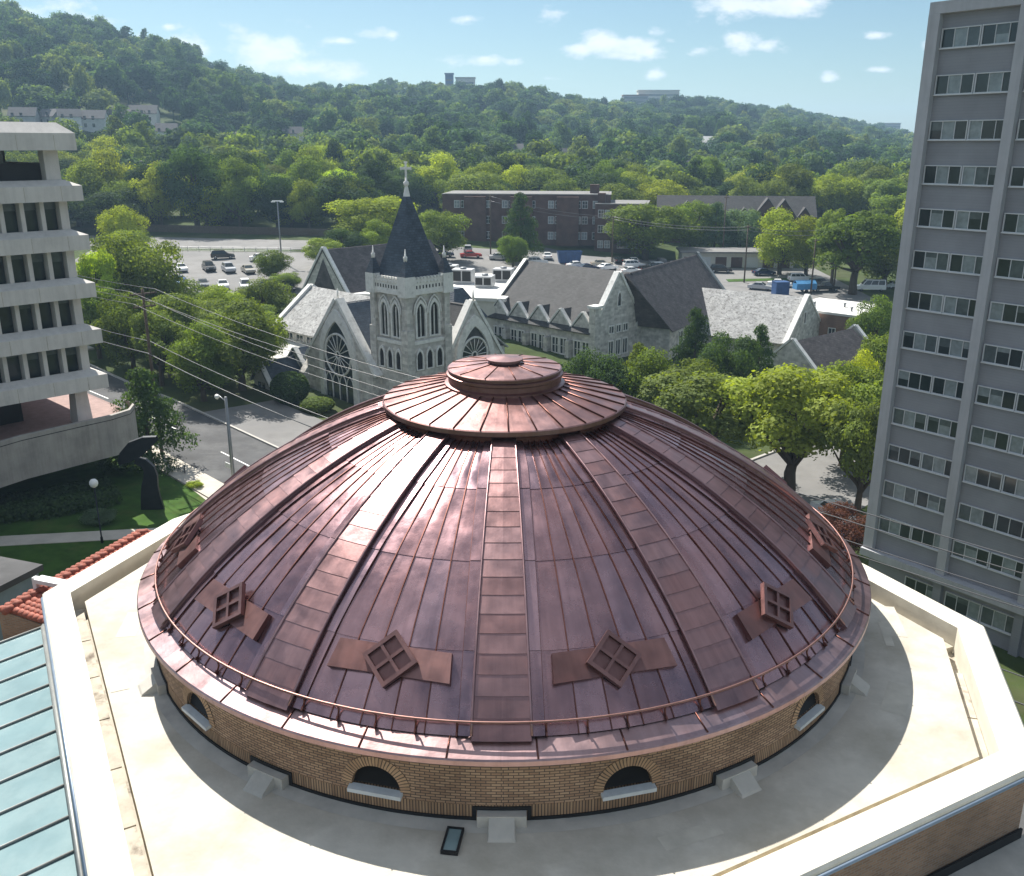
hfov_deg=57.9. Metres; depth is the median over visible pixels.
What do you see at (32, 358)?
window
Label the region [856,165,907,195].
broadleaf tree
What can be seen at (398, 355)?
arcade window
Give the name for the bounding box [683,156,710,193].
hillside tree
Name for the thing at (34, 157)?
broadleaf tree
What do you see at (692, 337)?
conifer tree
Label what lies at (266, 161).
hillside tree
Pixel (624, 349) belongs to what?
window
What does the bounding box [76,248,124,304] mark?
broadleaf tree
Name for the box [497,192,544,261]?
conifer tree
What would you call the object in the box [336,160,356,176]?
broadleaf tree
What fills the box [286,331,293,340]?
window
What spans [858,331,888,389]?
broadleaf tree
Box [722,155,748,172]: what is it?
hillside tree
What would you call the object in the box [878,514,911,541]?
window
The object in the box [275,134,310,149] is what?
hillside tree
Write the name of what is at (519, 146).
hillside house
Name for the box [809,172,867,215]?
broadleaf tree
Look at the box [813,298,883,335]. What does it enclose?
building
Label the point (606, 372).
broadleaf tree
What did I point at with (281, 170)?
broadleaf tree
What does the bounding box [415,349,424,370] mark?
arcade window
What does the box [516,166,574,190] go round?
broadleaf tree
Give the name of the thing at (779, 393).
broadleaf tree
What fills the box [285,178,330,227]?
broadleaf tree
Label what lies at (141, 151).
hillside tree
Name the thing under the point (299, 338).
window
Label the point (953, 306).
window
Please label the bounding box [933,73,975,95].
window
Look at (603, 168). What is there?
broadleaf tree
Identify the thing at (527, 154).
hillside tree
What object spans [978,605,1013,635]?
window
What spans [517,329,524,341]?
window
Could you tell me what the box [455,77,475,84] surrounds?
ridge block
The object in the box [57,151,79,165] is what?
broadleaf tree
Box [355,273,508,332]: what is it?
white annex
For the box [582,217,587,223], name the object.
window
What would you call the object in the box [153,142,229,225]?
broadleaf tree
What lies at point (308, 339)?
window
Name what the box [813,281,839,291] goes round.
parked car
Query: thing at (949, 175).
window
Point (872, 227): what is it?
broadleaf tree
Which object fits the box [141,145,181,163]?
hillside tree
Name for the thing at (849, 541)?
power line
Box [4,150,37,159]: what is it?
broadleaf tree
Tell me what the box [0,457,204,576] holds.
lawn
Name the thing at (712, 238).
conifer tree
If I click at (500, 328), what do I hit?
window
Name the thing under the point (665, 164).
broadleaf tree
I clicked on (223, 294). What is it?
broadleaf tree
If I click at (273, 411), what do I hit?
power line
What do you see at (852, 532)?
tree
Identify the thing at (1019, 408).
window
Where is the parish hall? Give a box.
[485,251,725,364]
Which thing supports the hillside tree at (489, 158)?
on the ground at (668, 250)
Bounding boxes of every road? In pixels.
[87,366,1023,834]
[89,235,320,249]
[136,224,336,236]
[496,246,556,252]
[754,445,873,508]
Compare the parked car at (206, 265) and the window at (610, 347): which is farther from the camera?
the parked car at (206, 265)
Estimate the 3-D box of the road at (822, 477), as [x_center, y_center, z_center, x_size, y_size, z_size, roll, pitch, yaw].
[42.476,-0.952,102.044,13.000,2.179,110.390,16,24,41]
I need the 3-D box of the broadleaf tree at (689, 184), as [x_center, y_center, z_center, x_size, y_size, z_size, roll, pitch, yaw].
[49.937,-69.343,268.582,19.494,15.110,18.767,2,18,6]
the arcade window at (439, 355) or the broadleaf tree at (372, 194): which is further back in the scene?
the broadleaf tree at (372, 194)
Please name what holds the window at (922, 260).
in the apartment tower at (948, 460)
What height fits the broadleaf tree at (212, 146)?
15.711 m
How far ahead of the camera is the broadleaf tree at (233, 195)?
221.55 m
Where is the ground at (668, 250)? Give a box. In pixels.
[0,58,1023,723]
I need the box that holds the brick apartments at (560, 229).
[442,184,611,245]
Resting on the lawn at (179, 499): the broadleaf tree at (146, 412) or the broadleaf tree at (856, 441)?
the broadleaf tree at (146, 412)
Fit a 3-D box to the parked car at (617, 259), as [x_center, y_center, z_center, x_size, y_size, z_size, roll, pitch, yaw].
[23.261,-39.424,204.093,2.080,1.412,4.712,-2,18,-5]
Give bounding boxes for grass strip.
[726,278,787,281]
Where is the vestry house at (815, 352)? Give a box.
[754,324,881,381]
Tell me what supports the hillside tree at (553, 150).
on the ground at (668, 250)
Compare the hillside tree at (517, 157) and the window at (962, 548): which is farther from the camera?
the hillside tree at (517, 157)
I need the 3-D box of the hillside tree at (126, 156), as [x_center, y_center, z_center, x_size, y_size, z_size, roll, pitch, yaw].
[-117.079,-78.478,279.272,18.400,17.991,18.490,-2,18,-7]
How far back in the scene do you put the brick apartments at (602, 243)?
216.44 m
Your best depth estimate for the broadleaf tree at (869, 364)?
93.62 m
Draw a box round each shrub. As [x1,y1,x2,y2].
[77,508,117,526]
[185,480,203,487]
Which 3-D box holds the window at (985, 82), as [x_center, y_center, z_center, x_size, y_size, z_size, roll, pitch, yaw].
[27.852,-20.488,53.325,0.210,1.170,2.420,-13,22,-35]
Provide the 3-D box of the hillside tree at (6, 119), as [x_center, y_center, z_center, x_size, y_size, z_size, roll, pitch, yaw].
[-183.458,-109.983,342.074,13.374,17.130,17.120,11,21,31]
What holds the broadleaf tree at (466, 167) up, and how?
on the ground at (668, 250)
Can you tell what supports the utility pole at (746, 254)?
on the parking lot at (841, 293)
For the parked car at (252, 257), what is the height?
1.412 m
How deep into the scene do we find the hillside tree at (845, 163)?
309.74 m
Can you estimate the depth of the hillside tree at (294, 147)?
280.67 m
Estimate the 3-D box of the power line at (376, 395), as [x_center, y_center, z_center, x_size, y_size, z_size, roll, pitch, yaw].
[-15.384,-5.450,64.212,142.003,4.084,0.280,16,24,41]
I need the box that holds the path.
[0,528,155,545]
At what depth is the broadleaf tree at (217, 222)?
236.77 m
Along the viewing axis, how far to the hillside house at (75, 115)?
385.26 m
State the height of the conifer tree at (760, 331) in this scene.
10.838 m
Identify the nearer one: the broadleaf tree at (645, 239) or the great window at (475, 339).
the great window at (475, 339)
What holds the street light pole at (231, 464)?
on the pavement
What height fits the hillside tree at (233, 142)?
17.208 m
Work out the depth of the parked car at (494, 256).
197.81 m
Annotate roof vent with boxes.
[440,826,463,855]
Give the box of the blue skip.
[557,250,582,262]
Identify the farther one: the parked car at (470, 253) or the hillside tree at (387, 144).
the hillside tree at (387, 144)
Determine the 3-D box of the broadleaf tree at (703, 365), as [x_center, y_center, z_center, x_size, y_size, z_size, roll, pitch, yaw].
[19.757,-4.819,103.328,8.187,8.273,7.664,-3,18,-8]
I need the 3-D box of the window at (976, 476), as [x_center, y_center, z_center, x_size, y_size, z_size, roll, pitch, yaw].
[29.592,2.525,58.157,0.210,1.170,2.420,-13,22,-35]
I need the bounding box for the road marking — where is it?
[221,452,248,465]
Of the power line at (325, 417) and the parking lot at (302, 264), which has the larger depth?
the parking lot at (302, 264)
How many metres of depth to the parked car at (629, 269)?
191.75 m
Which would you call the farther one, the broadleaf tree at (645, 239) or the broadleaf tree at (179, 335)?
the broadleaf tree at (645, 239)
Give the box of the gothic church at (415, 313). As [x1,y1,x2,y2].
[249,162,508,405]
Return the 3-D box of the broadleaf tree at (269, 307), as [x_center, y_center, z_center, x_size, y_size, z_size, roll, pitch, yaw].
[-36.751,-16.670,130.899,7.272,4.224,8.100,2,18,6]
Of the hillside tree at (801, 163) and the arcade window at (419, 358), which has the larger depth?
the hillside tree at (801, 163)
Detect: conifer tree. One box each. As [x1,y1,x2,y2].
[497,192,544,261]
[670,306,711,370]
[692,201,736,246]
[744,323,777,397]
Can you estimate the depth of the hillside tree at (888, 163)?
290.36 m
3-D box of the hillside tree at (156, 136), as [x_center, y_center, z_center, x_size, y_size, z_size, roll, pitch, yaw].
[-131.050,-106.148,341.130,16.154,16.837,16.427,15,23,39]
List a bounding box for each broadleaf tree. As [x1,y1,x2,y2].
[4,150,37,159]
[5,150,35,161]
[15,150,38,161]
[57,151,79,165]
[59,157,84,170]
[61,166,70,177]
[61,176,97,226]
[62,139,87,151]
[63,158,119,228]
[67,189,148,229]
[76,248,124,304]
[78,150,109,163]
[79,134,128,154]
[80,284,122,358]
[85,145,139,191]
[89,230,188,301]
[89,292,152,371]
[92,230,146,258]
[93,179,142,215]
[94,204,150,243]
[95,367,200,475]
[111,228,158,256]
[122,161,159,224]
[128,159,179,224]
[128,310,186,385]
[137,295,166,311]
[144,318,185,377]
[145,276,206,304]
[146,292,230,348]
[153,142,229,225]
[163,318,239,401]
[172,178,235,225]
[175,324,218,389]
[182,161,281,214]
[183,168,243,223]
[183,296,289,390]
[183,298,248,338]
[195,284,245,311]
[200,147,262,223]
[203,144,232,152]
[211,155,264,226]
[232,277,296,313]
[247,311,289,359]
[249,174,299,227]
[249,304,278,315]
[253,249,293,277]
[260,206,305,226]
[262,164,287,183]
[262,173,293,195]
[268,272,301,287]
[272,148,298,172]
[285,155,326,223]
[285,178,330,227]
[288,143,341,176]
[300,237,344,259]
[308,171,387,216]
[311,173,375,224]
[312,143,353,164]
[314,168,358,220]
[321,228,368,247]
[322,195,420,240]
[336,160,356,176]
[349,147,409,174]
[356,158,402,200]
[360,219,391,245]
[384,166,420,190]
[385,172,434,208]
[409,151,428,165]
[413,165,435,206]
[416,151,459,211]
[418,209,471,258]
[433,173,474,208]
[439,172,511,207]
[461,163,498,176]
[464,161,508,183]
[479,174,514,190]
[491,152,517,174]
[496,235,529,267]
[500,164,528,190]
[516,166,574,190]
[519,156,547,168]
[523,164,567,185]
[542,177,576,190]
[560,169,640,198]
[560,352,597,375]
[562,344,636,394]
[568,186,599,190]
[585,183,647,199]
[586,159,627,182]
[602,202,700,260]
[609,171,661,192]
[613,346,692,402]
[623,342,648,387]
[624,161,649,184]
[631,179,690,224]
[633,368,764,445]
[657,172,718,194]
[659,160,680,176]
[666,357,726,420]
[673,199,716,246]
[684,154,725,189]
[695,329,762,406]
[709,181,742,195]
[716,207,764,246]
[716,362,862,491]
[721,166,785,193]
[727,175,770,195]
[753,207,810,274]
[763,162,815,195]
[785,214,822,275]
[797,359,883,466]
[806,210,901,294]
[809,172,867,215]
[813,179,826,212]
[813,208,855,283]
[819,398,880,520]
[821,183,862,211]
[843,348,878,402]
[844,161,895,209]
[845,293,892,348]
[848,227,901,288]
[852,177,905,211]
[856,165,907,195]
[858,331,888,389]
[862,178,906,212]
[868,191,906,231]
[892,166,906,175]
[894,199,905,230]
[897,172,908,185]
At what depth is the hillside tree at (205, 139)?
308.67 m
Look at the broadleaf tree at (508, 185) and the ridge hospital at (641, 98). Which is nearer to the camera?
the broadleaf tree at (508, 185)
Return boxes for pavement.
[152,446,223,497]
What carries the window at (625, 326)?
in the parish hall
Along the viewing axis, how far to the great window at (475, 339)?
105.80 m
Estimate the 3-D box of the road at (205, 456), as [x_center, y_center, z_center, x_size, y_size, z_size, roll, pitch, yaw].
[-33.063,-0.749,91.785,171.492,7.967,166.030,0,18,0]
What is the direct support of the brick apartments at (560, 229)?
on the ground at (668, 250)
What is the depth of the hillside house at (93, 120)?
388.65 m
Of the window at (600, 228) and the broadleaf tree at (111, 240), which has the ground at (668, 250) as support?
the broadleaf tree at (111, 240)
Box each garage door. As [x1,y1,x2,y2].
[703,257,710,264]
[715,257,726,265]
[731,257,742,267]
[746,257,757,267]
[762,257,773,267]
[782,258,789,267]
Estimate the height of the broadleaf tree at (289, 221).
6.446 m
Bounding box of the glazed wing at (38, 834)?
[0,624,82,875]
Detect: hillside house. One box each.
[7,107,39,121]
[39,109,58,121]
[56,109,82,130]
[81,110,108,131]
[108,109,135,121]
[126,105,160,125]
[154,123,178,134]
[282,126,303,140]
[513,144,523,149]
[703,136,713,148]
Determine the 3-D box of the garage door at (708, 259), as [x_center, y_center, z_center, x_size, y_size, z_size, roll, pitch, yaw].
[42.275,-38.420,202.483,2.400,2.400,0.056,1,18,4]
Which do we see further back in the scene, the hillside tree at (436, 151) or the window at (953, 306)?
the hillside tree at (436, 151)
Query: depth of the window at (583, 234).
219.95 m
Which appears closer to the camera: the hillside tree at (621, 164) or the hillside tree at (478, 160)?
the hillside tree at (621, 164)
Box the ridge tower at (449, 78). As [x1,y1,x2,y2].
[444,73,453,85]
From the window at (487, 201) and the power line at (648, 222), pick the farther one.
the window at (487, 201)
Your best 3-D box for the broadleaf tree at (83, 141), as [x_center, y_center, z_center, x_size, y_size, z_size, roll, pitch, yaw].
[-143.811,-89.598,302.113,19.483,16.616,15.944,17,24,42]
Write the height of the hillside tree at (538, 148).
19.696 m
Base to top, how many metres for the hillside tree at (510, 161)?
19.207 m
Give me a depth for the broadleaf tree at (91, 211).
214.45 m
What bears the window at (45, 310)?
in the office block at (55, 416)
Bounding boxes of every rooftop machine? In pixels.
[449,263,458,268]
[452,267,474,283]
[474,273,494,287]
[492,266,514,281]
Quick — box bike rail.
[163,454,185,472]
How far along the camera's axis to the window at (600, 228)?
216.30 m
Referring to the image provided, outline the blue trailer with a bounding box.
[792,280,816,292]
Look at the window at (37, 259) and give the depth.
69.90 m
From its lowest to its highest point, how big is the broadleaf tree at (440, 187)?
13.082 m
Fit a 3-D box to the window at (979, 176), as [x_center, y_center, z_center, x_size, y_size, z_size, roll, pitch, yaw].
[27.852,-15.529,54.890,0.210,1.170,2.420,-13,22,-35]
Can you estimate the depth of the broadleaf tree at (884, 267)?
178.07 m
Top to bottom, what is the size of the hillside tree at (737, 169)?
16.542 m
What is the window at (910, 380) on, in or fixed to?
in the apartment tower at (948, 460)
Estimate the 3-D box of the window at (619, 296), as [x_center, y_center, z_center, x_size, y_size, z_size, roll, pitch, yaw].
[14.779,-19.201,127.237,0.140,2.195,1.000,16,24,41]
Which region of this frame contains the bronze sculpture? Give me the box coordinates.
[117,435,164,509]
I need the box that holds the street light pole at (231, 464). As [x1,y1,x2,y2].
[214,394,234,475]
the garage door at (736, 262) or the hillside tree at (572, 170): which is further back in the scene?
the hillside tree at (572, 170)
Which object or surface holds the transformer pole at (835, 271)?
on the parking lot at (841, 293)
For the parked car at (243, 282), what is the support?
on the parking lot at (302, 264)
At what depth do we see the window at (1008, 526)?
57.34 m
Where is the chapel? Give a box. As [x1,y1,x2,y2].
[696,288,820,357]
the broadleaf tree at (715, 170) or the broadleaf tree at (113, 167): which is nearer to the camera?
the broadleaf tree at (113, 167)
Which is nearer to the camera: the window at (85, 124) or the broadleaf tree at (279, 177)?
the broadleaf tree at (279, 177)
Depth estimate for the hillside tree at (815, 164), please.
323.86 m
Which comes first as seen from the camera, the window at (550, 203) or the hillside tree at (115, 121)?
the window at (550, 203)
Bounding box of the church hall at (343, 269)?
[294,240,440,294]
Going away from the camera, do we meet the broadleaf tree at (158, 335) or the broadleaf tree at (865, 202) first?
the broadleaf tree at (158, 335)
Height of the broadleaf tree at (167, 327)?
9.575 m
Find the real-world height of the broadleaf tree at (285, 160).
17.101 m
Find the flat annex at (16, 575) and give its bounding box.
[0,556,43,640]
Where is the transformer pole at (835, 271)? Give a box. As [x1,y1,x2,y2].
[828,231,845,290]
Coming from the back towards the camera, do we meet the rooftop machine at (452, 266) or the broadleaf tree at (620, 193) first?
the broadleaf tree at (620, 193)
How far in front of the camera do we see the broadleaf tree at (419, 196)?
250.77 m
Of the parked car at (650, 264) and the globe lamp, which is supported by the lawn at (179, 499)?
the globe lamp
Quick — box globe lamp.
[89,479,103,542]
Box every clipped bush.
[269,371,309,404]
[299,396,334,412]
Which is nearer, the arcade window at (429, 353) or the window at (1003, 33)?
the window at (1003, 33)
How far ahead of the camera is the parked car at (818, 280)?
181.38 m
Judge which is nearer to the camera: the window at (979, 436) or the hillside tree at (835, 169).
the window at (979, 436)
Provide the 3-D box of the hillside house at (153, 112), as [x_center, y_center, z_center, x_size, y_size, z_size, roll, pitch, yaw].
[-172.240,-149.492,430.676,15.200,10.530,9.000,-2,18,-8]
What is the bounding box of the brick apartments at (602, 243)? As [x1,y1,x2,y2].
[594,193,649,254]
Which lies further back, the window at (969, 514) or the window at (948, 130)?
the window at (969, 514)
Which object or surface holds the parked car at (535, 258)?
on the parking lot at (483, 263)
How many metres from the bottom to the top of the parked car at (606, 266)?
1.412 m
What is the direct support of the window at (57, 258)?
in the office block at (55, 416)
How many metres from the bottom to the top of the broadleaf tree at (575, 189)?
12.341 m
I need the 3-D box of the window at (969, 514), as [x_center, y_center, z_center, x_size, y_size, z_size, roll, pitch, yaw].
[29.592,5.004,58.939,0.210,1.170,2.420,-13,22,-35]
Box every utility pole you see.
[129,289,163,452]
[487,194,493,253]
[610,216,616,262]
[722,195,728,246]
[743,225,750,282]
[810,239,818,293]
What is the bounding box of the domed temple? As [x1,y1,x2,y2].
[40,354,1023,875]
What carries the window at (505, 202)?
in the brick apartments at (560, 229)
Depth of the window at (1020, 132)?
52.70 m
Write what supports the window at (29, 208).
in the office block at (55, 416)
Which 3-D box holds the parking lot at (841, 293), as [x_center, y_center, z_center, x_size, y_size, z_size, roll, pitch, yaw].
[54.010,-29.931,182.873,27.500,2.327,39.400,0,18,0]
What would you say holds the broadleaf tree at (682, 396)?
on the ground at (668, 250)
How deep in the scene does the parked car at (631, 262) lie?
198.25 m
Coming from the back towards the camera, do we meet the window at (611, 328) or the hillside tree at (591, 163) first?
the hillside tree at (591, 163)
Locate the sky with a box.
[0,0,946,132]
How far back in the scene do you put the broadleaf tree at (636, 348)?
101.53 m
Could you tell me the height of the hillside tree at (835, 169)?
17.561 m
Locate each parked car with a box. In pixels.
[174,263,187,271]
[197,278,208,287]
[201,260,216,271]
[210,250,234,258]
[217,279,228,288]
[221,261,235,272]
[239,278,251,289]
[240,264,255,273]
[248,253,267,260]
[278,279,295,291]
[437,250,453,256]
[460,250,481,257]
[463,245,472,251]
[488,253,506,259]
[527,256,548,262]
[542,252,551,258]
[565,261,581,265]
[579,263,598,268]
[590,259,612,265]
[598,263,618,269]
[613,256,623,262]
[620,266,640,271]
[622,259,645,266]
[638,262,657,268]
[655,258,666,262]
[710,264,731,272]
[747,282,771,289]
[752,268,775,275]
[767,279,791,285]
[787,272,810,281]
[809,277,829,283]
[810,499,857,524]
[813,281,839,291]
[857,279,885,290]
[886,280,895,288]
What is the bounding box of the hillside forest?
[0,0,913,171]
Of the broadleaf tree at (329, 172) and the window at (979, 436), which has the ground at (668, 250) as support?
the broadleaf tree at (329, 172)
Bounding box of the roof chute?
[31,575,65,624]
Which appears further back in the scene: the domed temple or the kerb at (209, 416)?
the kerb at (209, 416)
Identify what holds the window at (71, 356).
in the office block at (55, 416)
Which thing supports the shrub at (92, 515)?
on the lawn at (179, 499)
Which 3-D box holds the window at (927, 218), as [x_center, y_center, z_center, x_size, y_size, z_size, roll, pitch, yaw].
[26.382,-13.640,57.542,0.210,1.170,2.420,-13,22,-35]
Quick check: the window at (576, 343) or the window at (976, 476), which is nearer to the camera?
the window at (976, 476)
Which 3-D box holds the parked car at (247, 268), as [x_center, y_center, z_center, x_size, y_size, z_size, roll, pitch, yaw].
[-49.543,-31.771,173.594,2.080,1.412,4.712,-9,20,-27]
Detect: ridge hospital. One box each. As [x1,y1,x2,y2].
[622,95,648,103]
[636,90,679,100]
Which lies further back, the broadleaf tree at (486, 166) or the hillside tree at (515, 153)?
the hillside tree at (515, 153)
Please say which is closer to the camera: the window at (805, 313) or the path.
the path
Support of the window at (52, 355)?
in the office block at (55, 416)
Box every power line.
[78,275,1023,559]
[96,297,1023,609]
[97,286,1023,573]
[97,291,1023,596]
[101,329,1023,677]
[103,341,1023,705]
[491,196,814,230]
[492,201,808,235]
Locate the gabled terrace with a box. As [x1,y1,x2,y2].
[657,195,816,244]
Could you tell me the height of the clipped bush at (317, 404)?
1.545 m
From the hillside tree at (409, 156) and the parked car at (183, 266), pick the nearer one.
the parked car at (183, 266)
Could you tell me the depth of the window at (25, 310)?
70.03 m
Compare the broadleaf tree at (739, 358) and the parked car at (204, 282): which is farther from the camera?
the parked car at (204, 282)
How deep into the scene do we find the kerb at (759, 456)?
94.46 m
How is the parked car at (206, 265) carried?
on the parking lot at (302, 264)
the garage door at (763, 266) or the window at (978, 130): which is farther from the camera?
the garage door at (763, 266)
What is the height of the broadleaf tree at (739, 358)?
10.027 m
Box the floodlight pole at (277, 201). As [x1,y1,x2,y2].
[271,200,283,252]
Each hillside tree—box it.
[0,116,22,121]
[49,117,85,140]
[63,142,91,154]
[74,151,97,163]
[78,131,108,144]
[78,143,93,154]
[103,115,126,144]
[108,147,143,166]
[112,124,148,152]
[126,145,150,160]
[132,120,159,147]
[141,128,167,148]
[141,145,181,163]
[155,126,187,149]
[177,134,212,157]
[180,131,201,146]
[192,129,222,144]
[197,133,216,151]
[210,144,233,158]
[221,131,258,151]
[222,139,244,149]
[223,144,240,152]
[232,148,258,155]
[236,149,276,166]
[255,135,285,149]
[259,143,278,162]
[270,142,305,168]
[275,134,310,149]
[287,139,314,148]
[315,135,345,153]
[323,138,344,162]
[337,137,375,160]
[343,137,370,163]
[352,146,398,180]
[378,139,407,157]
[389,153,401,159]
[393,163,416,170]
[398,150,424,166]
[404,141,435,154]
[414,152,453,167]
[431,147,444,154]
[444,149,487,164]
[451,157,470,173]
[462,142,485,162]
[468,154,479,166]
[479,142,511,163]
[480,155,494,163]
[490,142,524,153]
[497,152,521,169]
[503,150,528,157]
[504,153,538,190]
[510,151,538,158]
[524,138,558,156]
[538,151,576,185]
[548,149,578,162]
[550,151,578,165]
[562,163,596,182]
[570,146,600,159]
[572,155,616,172]
[609,150,633,162]
[611,159,627,173]
[615,159,634,170]
[625,154,647,167]
[643,157,683,174]
[643,163,696,185]
[654,160,685,169]
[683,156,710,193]
[700,177,723,194]
[706,170,733,182]
[719,147,757,167]
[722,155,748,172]
[728,162,745,177]
[741,163,774,174]
[743,160,780,182]
[778,156,821,179]
[799,150,826,176]
[822,164,847,181]
[827,160,861,174]
[838,170,858,215]
[858,160,875,163]
[861,161,899,178]
[872,158,900,176]
[891,161,909,175]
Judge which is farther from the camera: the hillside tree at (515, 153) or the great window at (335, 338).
the hillside tree at (515, 153)
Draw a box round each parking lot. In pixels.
[75,250,315,303]
[385,243,673,273]
[714,268,875,302]
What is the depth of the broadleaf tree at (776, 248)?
189.47 m
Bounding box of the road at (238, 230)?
[136,224,336,236]
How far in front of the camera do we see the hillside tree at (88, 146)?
290.48 m
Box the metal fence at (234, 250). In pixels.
[151,246,301,252]
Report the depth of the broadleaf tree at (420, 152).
297.18 m
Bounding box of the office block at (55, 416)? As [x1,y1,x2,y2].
[0,122,137,487]
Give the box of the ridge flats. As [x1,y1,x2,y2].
[883,123,900,128]
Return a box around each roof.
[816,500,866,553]
[927,828,1023,875]
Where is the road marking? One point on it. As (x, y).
(235, 458)
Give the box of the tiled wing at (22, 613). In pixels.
[0,528,151,639]
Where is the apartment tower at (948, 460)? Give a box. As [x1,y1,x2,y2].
[859,0,1023,657]
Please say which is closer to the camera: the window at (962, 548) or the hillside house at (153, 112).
the window at (962, 548)
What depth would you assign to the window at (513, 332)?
135.97 m
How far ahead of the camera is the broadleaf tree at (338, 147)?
298.00 m
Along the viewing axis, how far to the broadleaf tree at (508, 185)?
251.18 m
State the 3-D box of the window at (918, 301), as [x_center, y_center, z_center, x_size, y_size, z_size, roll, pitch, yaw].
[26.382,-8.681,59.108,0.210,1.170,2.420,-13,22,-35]
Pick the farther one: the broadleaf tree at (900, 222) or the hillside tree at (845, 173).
the hillside tree at (845, 173)
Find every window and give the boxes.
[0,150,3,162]
[0,256,5,283]
[0,306,13,332]
[2,203,18,232]
[6,355,21,379]
[10,255,26,282]
[18,304,33,330]
[23,203,38,231]
[26,352,40,376]
[31,253,45,280]
[38,302,52,327]
[43,202,57,229]
[46,349,59,373]
[51,252,64,278]
[58,300,71,325]
[65,347,77,370]
[83,116,94,126]
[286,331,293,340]
[295,333,303,342]
[306,336,312,344]
[319,309,359,405]
[378,345,385,366]
[387,347,394,368]
[395,349,401,370]
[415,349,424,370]
[426,347,433,368]
[435,345,443,366]
[454,200,459,207]
[454,315,493,360]
[486,200,489,207]
[493,325,497,334]
[498,326,504,335]
[502,200,507,207]
[502,216,507,223]
[510,328,516,340]
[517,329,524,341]
[530,332,537,346]
[538,333,545,347]
[548,201,553,207]
[548,216,553,223]
[548,232,553,238]
[551,335,558,353]
[559,337,567,354]
[573,339,580,356]
[581,232,586,239]
[581,341,588,358]
[582,201,587,208]
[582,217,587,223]
[597,240,602,247]
[598,210,603,217]
[598,225,603,232]
[604,241,609,247]
[607,340,613,356]
[608,325,614,334]
[614,338,620,355]
[615,323,621,332]
[617,290,621,306]
[621,337,627,353]
[622,322,628,331]
[677,329,683,347]
[803,311,806,323]
[827,327,835,333]
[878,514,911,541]
[881,480,916,505]
[886,444,921,469]
[891,407,927,431]
[895,369,932,393]
[900,330,938,353]
[904,575,932,598]
[905,291,944,313]
[909,526,940,551]
[910,250,949,271]
[914,490,945,515]
[916,208,956,229]
[919,453,951,477]
[921,165,962,185]
[925,415,957,439]
[927,120,968,140]
[930,376,963,400]
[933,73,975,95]
[936,336,969,359]
[939,25,982,49]
[941,295,975,318]
[943,591,981,622]
[947,253,982,275]
[950,540,990,568]
[953,210,989,231]
[956,502,996,530]
[959,166,995,186]
[962,464,1003,492]
[966,119,1003,140]
[968,425,1010,452]
[972,71,1010,93]
[974,385,1017,411]
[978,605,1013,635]
[979,21,1017,46]
[980,344,1023,369]
[987,301,1023,325]
[987,552,1023,580]
[994,258,1023,280]
[994,514,1023,540]
[1000,475,1023,499]
[1001,213,1023,234]
[1007,434,1023,456]
[1008,167,1023,187]
[1014,393,1023,413]
[1015,119,1023,140]
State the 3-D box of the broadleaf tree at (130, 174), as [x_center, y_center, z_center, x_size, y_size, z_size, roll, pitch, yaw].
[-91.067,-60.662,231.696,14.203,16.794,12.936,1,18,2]
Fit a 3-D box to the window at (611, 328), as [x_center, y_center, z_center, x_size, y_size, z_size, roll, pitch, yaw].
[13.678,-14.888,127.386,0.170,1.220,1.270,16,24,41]
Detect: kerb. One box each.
[90,364,278,448]
[751,447,781,460]
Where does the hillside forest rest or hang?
on the ground at (668, 250)
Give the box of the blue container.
[771,280,789,294]
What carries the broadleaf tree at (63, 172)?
on the ground at (668, 250)
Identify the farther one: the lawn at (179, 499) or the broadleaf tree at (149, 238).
the broadleaf tree at (149, 238)
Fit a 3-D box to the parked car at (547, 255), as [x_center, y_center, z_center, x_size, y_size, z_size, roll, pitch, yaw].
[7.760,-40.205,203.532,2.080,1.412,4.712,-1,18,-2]
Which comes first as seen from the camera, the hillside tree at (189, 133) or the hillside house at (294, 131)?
the hillside tree at (189, 133)
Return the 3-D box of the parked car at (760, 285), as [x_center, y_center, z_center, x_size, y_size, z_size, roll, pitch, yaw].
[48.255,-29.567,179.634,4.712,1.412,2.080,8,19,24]
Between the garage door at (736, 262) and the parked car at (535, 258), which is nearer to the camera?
the parked car at (535, 258)
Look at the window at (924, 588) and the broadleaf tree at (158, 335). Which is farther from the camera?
the broadleaf tree at (158, 335)
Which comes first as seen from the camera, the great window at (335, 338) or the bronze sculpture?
the bronze sculpture
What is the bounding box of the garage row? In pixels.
[676,247,793,267]
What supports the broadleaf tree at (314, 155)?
on the ground at (668, 250)
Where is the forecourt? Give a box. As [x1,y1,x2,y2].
[204,400,322,446]
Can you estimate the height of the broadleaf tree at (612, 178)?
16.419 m
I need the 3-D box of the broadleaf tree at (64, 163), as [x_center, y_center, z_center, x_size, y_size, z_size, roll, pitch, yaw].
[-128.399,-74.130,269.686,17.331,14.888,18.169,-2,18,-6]

